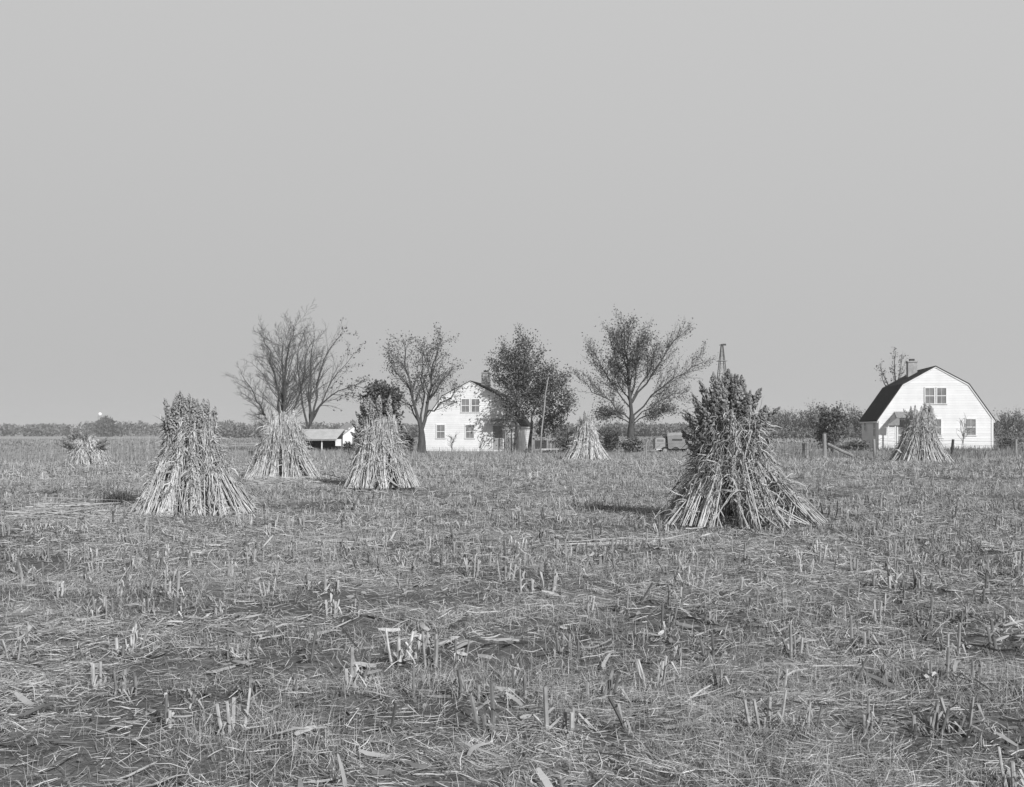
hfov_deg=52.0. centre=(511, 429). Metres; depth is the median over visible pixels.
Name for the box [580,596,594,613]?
cut stalk
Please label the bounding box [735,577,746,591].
cut stalk
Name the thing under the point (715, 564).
cut stalk
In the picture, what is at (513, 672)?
cut stalk
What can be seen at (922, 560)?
cut stalk
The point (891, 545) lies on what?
cut stalk
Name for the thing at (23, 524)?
distant stubble
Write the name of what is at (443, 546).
cut stalk
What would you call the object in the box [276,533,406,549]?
stalk heap
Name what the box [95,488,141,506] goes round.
weed clump
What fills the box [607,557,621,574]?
cut stalk
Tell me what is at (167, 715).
cut stalk
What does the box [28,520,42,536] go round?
cut stalk
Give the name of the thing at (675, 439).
old truck
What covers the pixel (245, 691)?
cut stalk
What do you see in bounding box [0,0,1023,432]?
sky
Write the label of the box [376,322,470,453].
forked tree
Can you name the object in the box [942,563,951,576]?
cut stalk
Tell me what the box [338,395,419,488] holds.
corn shock
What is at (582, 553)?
cut stalk
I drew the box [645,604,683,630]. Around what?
cut stalk
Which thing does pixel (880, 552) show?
cut stalk
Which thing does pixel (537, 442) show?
doorway
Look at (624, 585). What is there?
cut stalk
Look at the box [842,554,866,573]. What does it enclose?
cut stalk
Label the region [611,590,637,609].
cut stalk
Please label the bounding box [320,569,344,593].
cut stalk
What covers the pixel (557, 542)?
cut stalk
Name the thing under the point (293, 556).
cut stalk
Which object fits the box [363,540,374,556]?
cut stalk
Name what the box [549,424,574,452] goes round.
shrub
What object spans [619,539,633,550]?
cut stalk
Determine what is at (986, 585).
cut stalk
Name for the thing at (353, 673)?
cut stalk
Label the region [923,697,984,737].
cut stalk
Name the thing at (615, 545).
cut stalk
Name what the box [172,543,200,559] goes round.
cut stalk
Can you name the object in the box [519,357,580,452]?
leafy tree
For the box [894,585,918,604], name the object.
cut stalk
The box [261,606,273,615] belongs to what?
cut stalk
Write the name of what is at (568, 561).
cut stalk
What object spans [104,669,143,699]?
cut stalk
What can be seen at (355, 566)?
cut stalk
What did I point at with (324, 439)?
open shed
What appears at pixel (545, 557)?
cut stalk
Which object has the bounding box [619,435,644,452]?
shrub
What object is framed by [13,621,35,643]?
cut stalk
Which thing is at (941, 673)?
cut stalk
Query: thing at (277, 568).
cut stalk
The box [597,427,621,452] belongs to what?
shrub
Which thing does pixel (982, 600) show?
cut stalk
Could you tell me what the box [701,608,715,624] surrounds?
cut stalk
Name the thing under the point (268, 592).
cut stalk
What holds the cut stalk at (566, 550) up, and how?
on the ground at (334, 655)
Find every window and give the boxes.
[435,424,445,438]
[460,398,469,412]
[464,424,474,438]
[470,398,480,412]
[924,387,935,403]
[935,418,942,435]
[936,387,947,403]
[965,418,976,435]
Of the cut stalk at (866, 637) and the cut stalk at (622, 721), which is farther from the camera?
the cut stalk at (866, 637)
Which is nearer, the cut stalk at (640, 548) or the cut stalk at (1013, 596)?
the cut stalk at (1013, 596)
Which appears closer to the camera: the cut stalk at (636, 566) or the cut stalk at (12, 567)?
the cut stalk at (636, 566)
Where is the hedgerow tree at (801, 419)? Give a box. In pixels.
[787,409,812,432]
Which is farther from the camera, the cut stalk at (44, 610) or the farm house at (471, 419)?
the farm house at (471, 419)
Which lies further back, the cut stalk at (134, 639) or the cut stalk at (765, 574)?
the cut stalk at (765, 574)
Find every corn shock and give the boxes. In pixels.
[58,427,114,464]
[123,390,272,516]
[243,409,325,478]
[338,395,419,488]
[562,411,611,460]
[652,368,827,528]
[889,402,956,463]
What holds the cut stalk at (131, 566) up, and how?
on the ground at (334, 655)
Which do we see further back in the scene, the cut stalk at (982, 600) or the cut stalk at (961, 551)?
the cut stalk at (961, 551)
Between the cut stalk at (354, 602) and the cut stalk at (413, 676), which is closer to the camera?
the cut stalk at (413, 676)
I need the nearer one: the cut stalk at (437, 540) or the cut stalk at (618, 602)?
the cut stalk at (618, 602)
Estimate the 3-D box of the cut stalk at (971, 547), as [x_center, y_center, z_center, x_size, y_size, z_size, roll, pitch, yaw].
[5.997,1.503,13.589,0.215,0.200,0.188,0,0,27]
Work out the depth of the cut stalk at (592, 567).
11.24 m
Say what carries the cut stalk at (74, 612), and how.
on the ground at (334, 655)
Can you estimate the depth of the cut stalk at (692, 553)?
12.33 m
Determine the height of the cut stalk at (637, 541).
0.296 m
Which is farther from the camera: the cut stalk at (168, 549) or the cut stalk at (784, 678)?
the cut stalk at (168, 549)
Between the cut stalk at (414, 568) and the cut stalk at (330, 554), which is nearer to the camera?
the cut stalk at (414, 568)
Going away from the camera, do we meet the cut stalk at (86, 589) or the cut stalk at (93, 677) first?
the cut stalk at (93, 677)
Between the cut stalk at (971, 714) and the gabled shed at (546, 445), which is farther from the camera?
the gabled shed at (546, 445)
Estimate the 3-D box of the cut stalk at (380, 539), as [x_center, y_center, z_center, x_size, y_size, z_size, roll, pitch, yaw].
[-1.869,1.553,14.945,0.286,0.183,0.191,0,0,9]
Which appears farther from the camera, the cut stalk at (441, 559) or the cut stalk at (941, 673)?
the cut stalk at (441, 559)
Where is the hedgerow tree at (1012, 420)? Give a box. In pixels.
[992,407,1023,436]
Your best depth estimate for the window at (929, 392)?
83.64 m
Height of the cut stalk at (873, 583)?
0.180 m
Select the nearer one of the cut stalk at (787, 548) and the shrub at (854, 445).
the cut stalk at (787, 548)
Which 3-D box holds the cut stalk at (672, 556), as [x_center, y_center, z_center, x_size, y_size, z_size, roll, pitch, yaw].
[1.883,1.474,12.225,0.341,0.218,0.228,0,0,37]
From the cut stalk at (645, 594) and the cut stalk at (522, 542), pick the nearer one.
the cut stalk at (645, 594)
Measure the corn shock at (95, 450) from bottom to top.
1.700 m
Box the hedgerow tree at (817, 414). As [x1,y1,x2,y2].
[806,401,842,432]
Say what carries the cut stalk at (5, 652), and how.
on the ground at (334, 655)
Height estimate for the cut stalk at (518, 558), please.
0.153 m
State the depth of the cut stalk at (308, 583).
10.22 m
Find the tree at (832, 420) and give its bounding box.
[810,400,852,453]
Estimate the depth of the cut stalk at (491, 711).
5.56 m
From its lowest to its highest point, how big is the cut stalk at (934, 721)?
0.194 m
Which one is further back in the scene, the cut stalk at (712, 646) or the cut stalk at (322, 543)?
the cut stalk at (322, 543)
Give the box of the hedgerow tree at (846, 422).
[839,411,855,430]
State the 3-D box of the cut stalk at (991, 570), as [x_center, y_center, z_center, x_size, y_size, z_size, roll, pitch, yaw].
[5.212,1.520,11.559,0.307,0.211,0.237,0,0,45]
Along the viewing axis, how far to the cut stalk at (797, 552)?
12.41 m
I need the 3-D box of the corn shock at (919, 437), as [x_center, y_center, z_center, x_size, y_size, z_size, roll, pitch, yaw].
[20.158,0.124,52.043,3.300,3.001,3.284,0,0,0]
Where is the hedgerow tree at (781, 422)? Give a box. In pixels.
[767,407,791,429]
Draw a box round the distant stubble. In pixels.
[0,454,1023,539]
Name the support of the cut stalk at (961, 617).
on the ground at (334, 655)
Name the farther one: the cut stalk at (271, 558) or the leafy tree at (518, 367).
the leafy tree at (518, 367)
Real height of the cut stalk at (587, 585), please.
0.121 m
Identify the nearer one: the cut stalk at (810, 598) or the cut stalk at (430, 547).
the cut stalk at (810, 598)
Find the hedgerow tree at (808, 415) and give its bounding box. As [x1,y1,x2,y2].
[799,406,832,434]
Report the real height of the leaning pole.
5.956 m
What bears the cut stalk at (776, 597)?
on the ground at (334, 655)
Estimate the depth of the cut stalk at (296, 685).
6.39 m
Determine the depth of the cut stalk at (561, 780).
4.64 m
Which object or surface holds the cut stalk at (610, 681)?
on the ground at (334, 655)
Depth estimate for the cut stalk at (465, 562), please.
11.24 m
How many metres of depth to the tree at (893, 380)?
104.08 m
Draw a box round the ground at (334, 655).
[0,433,1023,786]
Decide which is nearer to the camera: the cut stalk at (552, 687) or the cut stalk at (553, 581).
the cut stalk at (552, 687)
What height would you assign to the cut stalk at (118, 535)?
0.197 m
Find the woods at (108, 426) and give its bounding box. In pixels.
[0,415,1023,436]
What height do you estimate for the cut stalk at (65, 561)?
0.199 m
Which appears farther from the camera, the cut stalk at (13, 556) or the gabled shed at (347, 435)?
the gabled shed at (347, 435)
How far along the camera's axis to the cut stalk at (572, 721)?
5.53 m
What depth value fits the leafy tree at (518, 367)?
91.05 m
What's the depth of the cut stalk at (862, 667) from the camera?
6.61 m
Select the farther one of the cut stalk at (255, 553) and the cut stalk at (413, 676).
the cut stalk at (255, 553)
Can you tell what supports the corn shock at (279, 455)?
on the ground at (334, 655)
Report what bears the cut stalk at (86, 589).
on the ground at (334, 655)
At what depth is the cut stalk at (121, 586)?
10.09 m
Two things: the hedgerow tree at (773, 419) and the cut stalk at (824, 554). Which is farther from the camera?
the hedgerow tree at (773, 419)
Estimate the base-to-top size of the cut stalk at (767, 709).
0.262 m
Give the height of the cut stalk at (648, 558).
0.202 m
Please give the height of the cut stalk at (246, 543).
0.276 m
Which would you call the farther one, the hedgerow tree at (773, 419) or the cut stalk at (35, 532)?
the hedgerow tree at (773, 419)
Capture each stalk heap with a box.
[2,497,158,522]
[208,473,346,485]
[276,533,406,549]
[537,532,693,547]
[653,662,947,720]
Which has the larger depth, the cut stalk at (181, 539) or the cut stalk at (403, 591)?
the cut stalk at (181, 539)
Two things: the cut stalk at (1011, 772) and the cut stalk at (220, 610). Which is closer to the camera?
the cut stalk at (1011, 772)
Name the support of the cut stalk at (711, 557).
on the ground at (334, 655)
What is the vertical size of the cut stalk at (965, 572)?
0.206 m
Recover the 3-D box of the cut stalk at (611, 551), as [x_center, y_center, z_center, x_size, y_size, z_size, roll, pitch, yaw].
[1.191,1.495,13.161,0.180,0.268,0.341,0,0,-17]
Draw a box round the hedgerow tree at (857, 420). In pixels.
[848,414,862,429]
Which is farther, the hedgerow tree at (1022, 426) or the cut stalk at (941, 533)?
the hedgerow tree at (1022, 426)
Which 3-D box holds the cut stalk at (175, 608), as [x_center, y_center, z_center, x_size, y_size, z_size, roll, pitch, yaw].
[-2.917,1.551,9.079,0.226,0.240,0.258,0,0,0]
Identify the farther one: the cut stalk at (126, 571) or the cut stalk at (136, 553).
the cut stalk at (136, 553)
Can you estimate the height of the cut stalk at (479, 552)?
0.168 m
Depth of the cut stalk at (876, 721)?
5.56 m
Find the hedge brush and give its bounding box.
[742,417,1023,438]
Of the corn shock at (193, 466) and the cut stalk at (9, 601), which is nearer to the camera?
the cut stalk at (9, 601)
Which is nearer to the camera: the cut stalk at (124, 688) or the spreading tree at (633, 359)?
the cut stalk at (124, 688)
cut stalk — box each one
[0,588,16,602]
[1,561,21,571]
[1,636,26,659]
[5,560,37,583]
[6,552,16,561]
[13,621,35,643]
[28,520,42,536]
[29,562,54,582]
[31,601,51,620]
[36,542,51,561]
[47,581,67,598]
[63,556,79,571]
[66,606,85,618]
[69,566,95,581]
[78,576,94,597]
[80,547,106,563]
[83,559,108,572]
[86,596,122,620]
[87,661,112,689]
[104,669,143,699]
[107,621,164,661]
[108,546,127,562]
[111,529,124,541]
[111,580,123,596]
[116,551,142,570]
[119,567,135,584]
[121,528,133,541]
[128,549,144,560]
[140,598,161,617]
[141,693,188,729]
[142,572,154,590]
[145,546,166,569]
[153,543,180,560]
[158,571,183,597]
[160,565,177,583]
[161,596,184,619]
[170,530,191,542]
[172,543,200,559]
[174,553,198,568]
[176,689,206,708]
[204,688,269,737]
[211,637,238,659]
[212,598,231,616]
[218,552,237,566]
[222,561,237,579]
[231,674,261,694]
[235,570,251,594]
[239,533,259,549]
[240,546,261,565]
[242,644,265,665]
[253,577,284,595]
[257,547,267,556]
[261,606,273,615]
[265,561,287,576]
[267,553,282,563]
[278,543,294,557]
[286,673,313,695]
[287,548,302,563]
[298,628,318,663]
[305,572,314,589]
[314,540,327,548]
[316,546,339,562]
[318,593,342,618]
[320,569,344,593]
[330,537,346,549]
[336,647,368,690]
[345,531,362,541]
[346,599,372,615]
[352,559,361,573]
[353,535,370,549]
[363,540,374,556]
[365,628,425,665]
[368,538,391,551]
[370,555,390,573]
[376,533,388,543]
[382,701,421,731]
[389,538,407,550]
[395,665,422,699]
[396,580,411,594]
[406,632,453,668]
[410,562,428,575]
[423,538,433,551]
[428,549,444,567]
[429,527,444,545]
[433,536,461,556]
[440,669,499,700]
[446,527,460,544]
[446,638,469,662]
[460,555,483,577]
[461,683,524,734]
[475,547,488,557]
[486,552,495,565]
[491,560,522,580]
[495,541,522,560]
[502,654,520,671]
[506,536,529,550]
[509,553,525,563]
[511,569,540,593]
[511,670,528,698]
[524,686,597,738]
[533,569,558,591]
[537,528,556,541]
[539,561,551,575]
[540,548,548,560]
[540,683,562,699]
[549,632,589,660]
[550,539,560,551]
[553,773,573,786]
[558,539,573,558]
[561,549,583,564]
[572,667,630,704]
[573,567,585,577]
[579,542,596,556]
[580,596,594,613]
[583,581,595,591]
[586,559,603,575]
[589,550,610,566]
[596,539,618,556]
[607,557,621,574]
[608,535,618,548]
[608,696,637,733]
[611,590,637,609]
[615,581,628,590]
[616,552,633,566]
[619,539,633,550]
[623,557,653,574]
[624,656,678,691]
[630,582,655,604]
[631,529,657,547]
[632,541,644,557]
[645,551,655,564]
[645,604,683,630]
[652,560,668,574]
[656,537,668,549]
[662,547,686,563]
[666,571,682,588]
[666,583,690,610]
[671,556,702,574]
[673,642,697,663]
[681,570,713,589]
[683,548,696,562]
[694,632,728,663]
[701,551,718,565]
[701,558,721,573]
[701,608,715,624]
[701,668,733,691]
[728,690,808,735]
[730,542,751,564]
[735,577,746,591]
[741,558,757,573]
[742,590,762,609]
[755,572,770,582]
[760,668,787,692]
[765,587,784,603]
[774,624,810,658]
[775,555,789,569]
[781,547,792,555]
[790,699,836,735]
[791,548,804,562]
[795,554,815,572]
[797,527,805,541]
[804,591,819,603]
[807,539,824,549]
[810,540,832,559]
[814,546,831,562]
[824,605,846,626]
[828,546,847,564]
[839,581,869,599]
[841,615,880,649]
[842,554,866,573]
[845,656,868,685]
[854,696,883,733]
[857,547,869,557]
[860,573,886,587]
[860,593,895,623]
[863,560,876,573]
[871,545,882,554]
[875,563,904,589]
[878,664,907,688]
[881,539,901,555]
[883,558,906,576]
[892,539,915,553]
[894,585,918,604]
[897,701,965,738]
[898,567,934,591]
[900,565,916,573]
[905,549,929,564]
[908,597,943,629]
[914,588,930,601]
[914,647,970,685]
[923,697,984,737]
[924,543,937,553]
[927,526,943,539]
[931,539,943,547]
[933,622,966,655]
[935,567,950,585]
[937,591,962,600]
[939,532,960,545]
[940,551,949,564]
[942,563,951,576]
[950,603,976,627]
[952,560,978,576]
[955,539,970,556]
[960,661,984,682]
[965,589,992,606]
[968,538,983,553]
[974,574,992,591]
[975,559,996,577]
[977,746,1023,786]
[982,620,1007,652]
[986,610,1016,628]
[997,539,1014,552]
[1001,573,1023,591]
[1002,591,1022,599]
[1008,560,1023,578]
[1010,551,1023,566]
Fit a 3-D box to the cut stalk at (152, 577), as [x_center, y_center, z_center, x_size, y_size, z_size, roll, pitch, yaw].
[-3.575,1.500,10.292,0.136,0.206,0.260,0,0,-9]
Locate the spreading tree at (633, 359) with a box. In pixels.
[565,304,717,444]
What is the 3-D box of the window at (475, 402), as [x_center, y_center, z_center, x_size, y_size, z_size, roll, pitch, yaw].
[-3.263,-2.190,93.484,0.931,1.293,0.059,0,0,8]
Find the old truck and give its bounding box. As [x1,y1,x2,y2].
[653,432,692,452]
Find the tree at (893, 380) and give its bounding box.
[874,347,909,385]
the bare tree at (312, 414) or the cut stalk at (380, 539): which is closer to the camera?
the cut stalk at (380, 539)
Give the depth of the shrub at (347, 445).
87.75 m
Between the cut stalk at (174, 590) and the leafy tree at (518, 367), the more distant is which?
the leafy tree at (518, 367)
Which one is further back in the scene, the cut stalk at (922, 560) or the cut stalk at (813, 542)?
the cut stalk at (813, 542)
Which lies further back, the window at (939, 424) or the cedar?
the window at (939, 424)
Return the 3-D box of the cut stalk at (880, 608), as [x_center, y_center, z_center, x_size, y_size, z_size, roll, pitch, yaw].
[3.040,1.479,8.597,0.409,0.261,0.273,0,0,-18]
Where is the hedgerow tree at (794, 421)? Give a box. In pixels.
[789,412,804,430]
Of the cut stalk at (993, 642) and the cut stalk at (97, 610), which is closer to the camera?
the cut stalk at (993, 642)
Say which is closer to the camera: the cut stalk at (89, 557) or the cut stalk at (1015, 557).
the cut stalk at (1015, 557)
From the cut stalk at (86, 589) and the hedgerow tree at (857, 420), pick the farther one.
the hedgerow tree at (857, 420)
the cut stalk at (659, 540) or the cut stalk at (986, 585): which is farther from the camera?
the cut stalk at (659, 540)
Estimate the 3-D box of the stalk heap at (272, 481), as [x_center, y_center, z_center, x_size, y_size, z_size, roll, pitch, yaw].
[-6.807,1.471,31.075,4.921,0.363,3.548,0,0,0]
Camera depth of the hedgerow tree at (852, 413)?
202.31 m
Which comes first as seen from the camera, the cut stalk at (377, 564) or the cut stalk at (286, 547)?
the cut stalk at (377, 564)
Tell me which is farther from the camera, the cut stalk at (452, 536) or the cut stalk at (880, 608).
the cut stalk at (452, 536)
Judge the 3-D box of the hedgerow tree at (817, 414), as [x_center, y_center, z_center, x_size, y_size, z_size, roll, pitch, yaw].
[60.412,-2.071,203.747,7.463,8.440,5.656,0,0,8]
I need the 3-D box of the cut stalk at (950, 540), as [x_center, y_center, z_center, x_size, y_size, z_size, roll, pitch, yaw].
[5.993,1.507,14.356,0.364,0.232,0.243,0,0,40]
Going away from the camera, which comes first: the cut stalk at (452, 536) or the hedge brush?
the cut stalk at (452, 536)
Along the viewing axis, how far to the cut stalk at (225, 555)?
12.00 m
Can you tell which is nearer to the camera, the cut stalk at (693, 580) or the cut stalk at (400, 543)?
the cut stalk at (693, 580)
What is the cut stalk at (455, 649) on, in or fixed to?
on the ground at (334, 655)
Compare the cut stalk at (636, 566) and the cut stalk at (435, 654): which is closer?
the cut stalk at (435, 654)
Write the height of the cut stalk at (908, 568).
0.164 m
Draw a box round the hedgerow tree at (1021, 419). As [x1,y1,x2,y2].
[1005,412,1023,434]
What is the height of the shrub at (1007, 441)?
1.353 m
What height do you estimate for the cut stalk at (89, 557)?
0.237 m
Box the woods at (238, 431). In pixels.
[203,422,693,438]
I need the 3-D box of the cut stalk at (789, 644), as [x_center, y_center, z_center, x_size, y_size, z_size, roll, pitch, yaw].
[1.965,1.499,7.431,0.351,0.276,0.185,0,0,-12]
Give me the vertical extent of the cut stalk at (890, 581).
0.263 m
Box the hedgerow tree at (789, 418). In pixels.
[777,410,804,427]
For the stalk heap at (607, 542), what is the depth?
14.90 m
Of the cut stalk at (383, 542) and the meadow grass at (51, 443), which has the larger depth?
the meadow grass at (51, 443)
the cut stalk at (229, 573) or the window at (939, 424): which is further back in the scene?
the window at (939, 424)
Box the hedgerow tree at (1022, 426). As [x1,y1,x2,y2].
[1012,413,1023,431]
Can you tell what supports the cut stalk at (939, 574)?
on the ground at (334, 655)
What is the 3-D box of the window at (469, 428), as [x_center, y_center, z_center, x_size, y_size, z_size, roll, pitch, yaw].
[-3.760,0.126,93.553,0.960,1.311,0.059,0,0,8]
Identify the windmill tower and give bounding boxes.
[716,344,727,378]
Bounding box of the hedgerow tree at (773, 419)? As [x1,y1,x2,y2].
[756,408,782,430]
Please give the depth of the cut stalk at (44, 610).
9.03 m
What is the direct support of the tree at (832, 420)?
on the ground at (334, 655)
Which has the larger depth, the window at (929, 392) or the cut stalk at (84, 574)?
the window at (929, 392)
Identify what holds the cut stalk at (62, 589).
on the ground at (334, 655)
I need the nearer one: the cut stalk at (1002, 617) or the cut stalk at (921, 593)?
the cut stalk at (1002, 617)
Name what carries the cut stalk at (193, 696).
on the ground at (334, 655)
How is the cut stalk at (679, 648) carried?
on the ground at (334, 655)
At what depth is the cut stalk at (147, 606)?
9.21 m
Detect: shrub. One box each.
[339,441,356,451]
[400,433,414,452]
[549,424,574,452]
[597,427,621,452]
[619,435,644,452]
[843,438,869,450]
[996,435,1022,449]
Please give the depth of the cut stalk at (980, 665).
6.57 m
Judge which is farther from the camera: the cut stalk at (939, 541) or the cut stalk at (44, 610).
the cut stalk at (939, 541)
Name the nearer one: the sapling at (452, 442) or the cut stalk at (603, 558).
the cut stalk at (603, 558)
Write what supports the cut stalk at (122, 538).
on the ground at (334, 655)
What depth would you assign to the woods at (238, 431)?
411.00 m
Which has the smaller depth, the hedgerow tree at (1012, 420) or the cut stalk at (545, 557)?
the cut stalk at (545, 557)
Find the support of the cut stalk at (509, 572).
on the ground at (334, 655)
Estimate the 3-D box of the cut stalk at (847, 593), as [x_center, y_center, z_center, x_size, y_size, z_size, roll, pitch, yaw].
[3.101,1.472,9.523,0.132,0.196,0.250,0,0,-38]
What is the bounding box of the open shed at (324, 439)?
[295,429,344,450]
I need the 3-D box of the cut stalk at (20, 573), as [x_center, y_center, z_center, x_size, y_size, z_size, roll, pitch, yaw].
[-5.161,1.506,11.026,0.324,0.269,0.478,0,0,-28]
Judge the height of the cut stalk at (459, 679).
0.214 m
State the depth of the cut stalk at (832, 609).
8.60 m
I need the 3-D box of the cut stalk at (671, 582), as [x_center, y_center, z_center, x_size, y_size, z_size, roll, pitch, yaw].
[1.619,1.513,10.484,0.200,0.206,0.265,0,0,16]
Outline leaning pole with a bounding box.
[540,377,548,452]
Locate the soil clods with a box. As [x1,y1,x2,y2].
[0,503,1023,786]
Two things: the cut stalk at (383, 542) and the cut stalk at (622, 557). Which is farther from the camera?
the cut stalk at (383, 542)
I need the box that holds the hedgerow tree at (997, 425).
[994,415,1011,437]
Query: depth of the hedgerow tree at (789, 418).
219.02 m
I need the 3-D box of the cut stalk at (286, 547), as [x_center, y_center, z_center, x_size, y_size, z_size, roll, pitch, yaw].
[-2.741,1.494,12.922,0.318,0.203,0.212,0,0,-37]
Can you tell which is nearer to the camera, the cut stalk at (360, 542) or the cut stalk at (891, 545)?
the cut stalk at (891, 545)
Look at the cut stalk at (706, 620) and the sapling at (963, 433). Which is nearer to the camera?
the cut stalk at (706, 620)
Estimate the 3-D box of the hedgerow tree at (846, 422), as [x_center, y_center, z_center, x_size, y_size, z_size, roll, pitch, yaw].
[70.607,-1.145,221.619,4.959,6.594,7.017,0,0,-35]
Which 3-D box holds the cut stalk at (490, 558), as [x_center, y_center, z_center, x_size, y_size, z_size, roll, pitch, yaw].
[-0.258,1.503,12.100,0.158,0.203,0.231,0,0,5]
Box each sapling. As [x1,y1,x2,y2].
[447,433,455,450]
[956,414,973,448]
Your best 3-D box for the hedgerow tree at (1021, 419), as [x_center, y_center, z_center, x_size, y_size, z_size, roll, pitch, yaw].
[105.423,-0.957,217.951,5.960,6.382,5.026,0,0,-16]
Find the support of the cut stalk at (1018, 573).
on the ground at (334, 655)
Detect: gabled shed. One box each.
[339,423,360,449]
[532,421,552,449]
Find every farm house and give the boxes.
[424,370,530,452]
[859,359,995,449]
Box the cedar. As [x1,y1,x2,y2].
[357,378,408,446]
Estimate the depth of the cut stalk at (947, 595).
9.64 m
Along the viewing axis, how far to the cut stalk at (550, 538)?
15.25 m
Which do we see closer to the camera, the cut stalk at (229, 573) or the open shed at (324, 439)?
the cut stalk at (229, 573)
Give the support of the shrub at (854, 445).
on the ground at (334, 655)
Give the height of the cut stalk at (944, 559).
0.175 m
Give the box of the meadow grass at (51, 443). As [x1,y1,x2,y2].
[0,436,1023,463]
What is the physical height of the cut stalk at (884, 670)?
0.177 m
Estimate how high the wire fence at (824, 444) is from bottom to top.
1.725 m
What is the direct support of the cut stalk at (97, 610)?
on the ground at (334, 655)
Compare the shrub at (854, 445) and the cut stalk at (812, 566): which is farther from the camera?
the shrub at (854, 445)
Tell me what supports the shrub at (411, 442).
on the ground at (334, 655)
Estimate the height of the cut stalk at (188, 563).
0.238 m
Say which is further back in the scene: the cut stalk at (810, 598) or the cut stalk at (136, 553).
the cut stalk at (136, 553)
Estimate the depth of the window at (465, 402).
93.62 m
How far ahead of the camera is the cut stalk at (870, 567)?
11.43 m
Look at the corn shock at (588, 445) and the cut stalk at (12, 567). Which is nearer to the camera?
the cut stalk at (12, 567)
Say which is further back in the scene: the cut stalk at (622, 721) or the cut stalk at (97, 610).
the cut stalk at (97, 610)
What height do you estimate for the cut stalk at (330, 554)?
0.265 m
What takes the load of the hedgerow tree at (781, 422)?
on the ground at (334, 655)
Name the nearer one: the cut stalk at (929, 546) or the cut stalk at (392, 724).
the cut stalk at (392, 724)
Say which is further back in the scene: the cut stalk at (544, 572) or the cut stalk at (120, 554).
the cut stalk at (120, 554)
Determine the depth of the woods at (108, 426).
660.13 m
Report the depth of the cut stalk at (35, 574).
10.94 m
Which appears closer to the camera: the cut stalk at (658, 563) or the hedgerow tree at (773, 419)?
the cut stalk at (658, 563)
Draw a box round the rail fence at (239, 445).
[231,443,255,446]
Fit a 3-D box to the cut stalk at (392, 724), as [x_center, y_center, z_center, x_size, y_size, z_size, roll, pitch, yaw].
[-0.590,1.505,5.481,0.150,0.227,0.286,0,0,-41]
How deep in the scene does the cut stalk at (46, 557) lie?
12.70 m
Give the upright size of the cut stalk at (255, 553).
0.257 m
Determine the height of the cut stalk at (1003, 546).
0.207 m
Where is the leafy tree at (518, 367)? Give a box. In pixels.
[482,322,553,451]
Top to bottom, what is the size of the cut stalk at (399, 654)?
0.285 m
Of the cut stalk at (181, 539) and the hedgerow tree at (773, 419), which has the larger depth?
the hedgerow tree at (773, 419)
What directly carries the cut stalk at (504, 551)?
on the ground at (334, 655)
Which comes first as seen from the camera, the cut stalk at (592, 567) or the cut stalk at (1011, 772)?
the cut stalk at (1011, 772)
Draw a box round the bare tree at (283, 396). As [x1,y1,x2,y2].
[223,300,328,429]
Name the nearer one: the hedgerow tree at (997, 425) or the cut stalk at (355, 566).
the cut stalk at (355, 566)
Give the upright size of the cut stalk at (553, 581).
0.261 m
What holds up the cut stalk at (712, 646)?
on the ground at (334, 655)
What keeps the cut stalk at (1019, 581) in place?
on the ground at (334, 655)
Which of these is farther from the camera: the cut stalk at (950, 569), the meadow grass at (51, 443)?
the meadow grass at (51, 443)
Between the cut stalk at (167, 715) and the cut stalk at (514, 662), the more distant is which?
the cut stalk at (514, 662)
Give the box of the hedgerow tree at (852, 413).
[843,400,863,437]
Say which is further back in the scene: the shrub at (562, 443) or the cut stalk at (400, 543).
the shrub at (562, 443)
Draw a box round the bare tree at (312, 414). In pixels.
[281,317,371,428]
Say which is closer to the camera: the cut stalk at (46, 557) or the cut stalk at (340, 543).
the cut stalk at (46, 557)
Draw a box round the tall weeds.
[1,429,1023,461]
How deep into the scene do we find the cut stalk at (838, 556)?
12.27 m
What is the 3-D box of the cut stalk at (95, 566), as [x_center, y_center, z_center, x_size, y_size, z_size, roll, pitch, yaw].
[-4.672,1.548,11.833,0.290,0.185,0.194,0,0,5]
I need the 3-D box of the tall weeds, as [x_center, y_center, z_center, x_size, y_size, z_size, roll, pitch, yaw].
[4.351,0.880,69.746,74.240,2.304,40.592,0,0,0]
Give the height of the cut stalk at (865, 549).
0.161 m
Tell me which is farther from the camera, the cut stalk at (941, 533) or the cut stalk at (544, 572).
the cut stalk at (941, 533)
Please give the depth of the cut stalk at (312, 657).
7.37 m
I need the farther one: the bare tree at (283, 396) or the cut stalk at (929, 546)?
the bare tree at (283, 396)
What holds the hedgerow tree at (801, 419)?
on the ground at (334, 655)
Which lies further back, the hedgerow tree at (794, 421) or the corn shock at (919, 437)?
the hedgerow tree at (794, 421)
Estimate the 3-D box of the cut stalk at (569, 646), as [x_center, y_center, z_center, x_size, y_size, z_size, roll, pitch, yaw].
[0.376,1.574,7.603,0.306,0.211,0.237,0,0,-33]
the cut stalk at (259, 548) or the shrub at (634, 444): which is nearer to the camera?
the cut stalk at (259, 548)
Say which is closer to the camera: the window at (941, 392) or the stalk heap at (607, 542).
the stalk heap at (607, 542)
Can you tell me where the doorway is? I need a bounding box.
[535,440,546,448]
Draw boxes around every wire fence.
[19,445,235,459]
[645,434,1023,457]
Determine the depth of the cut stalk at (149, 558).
11.92 m
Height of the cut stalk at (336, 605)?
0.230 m

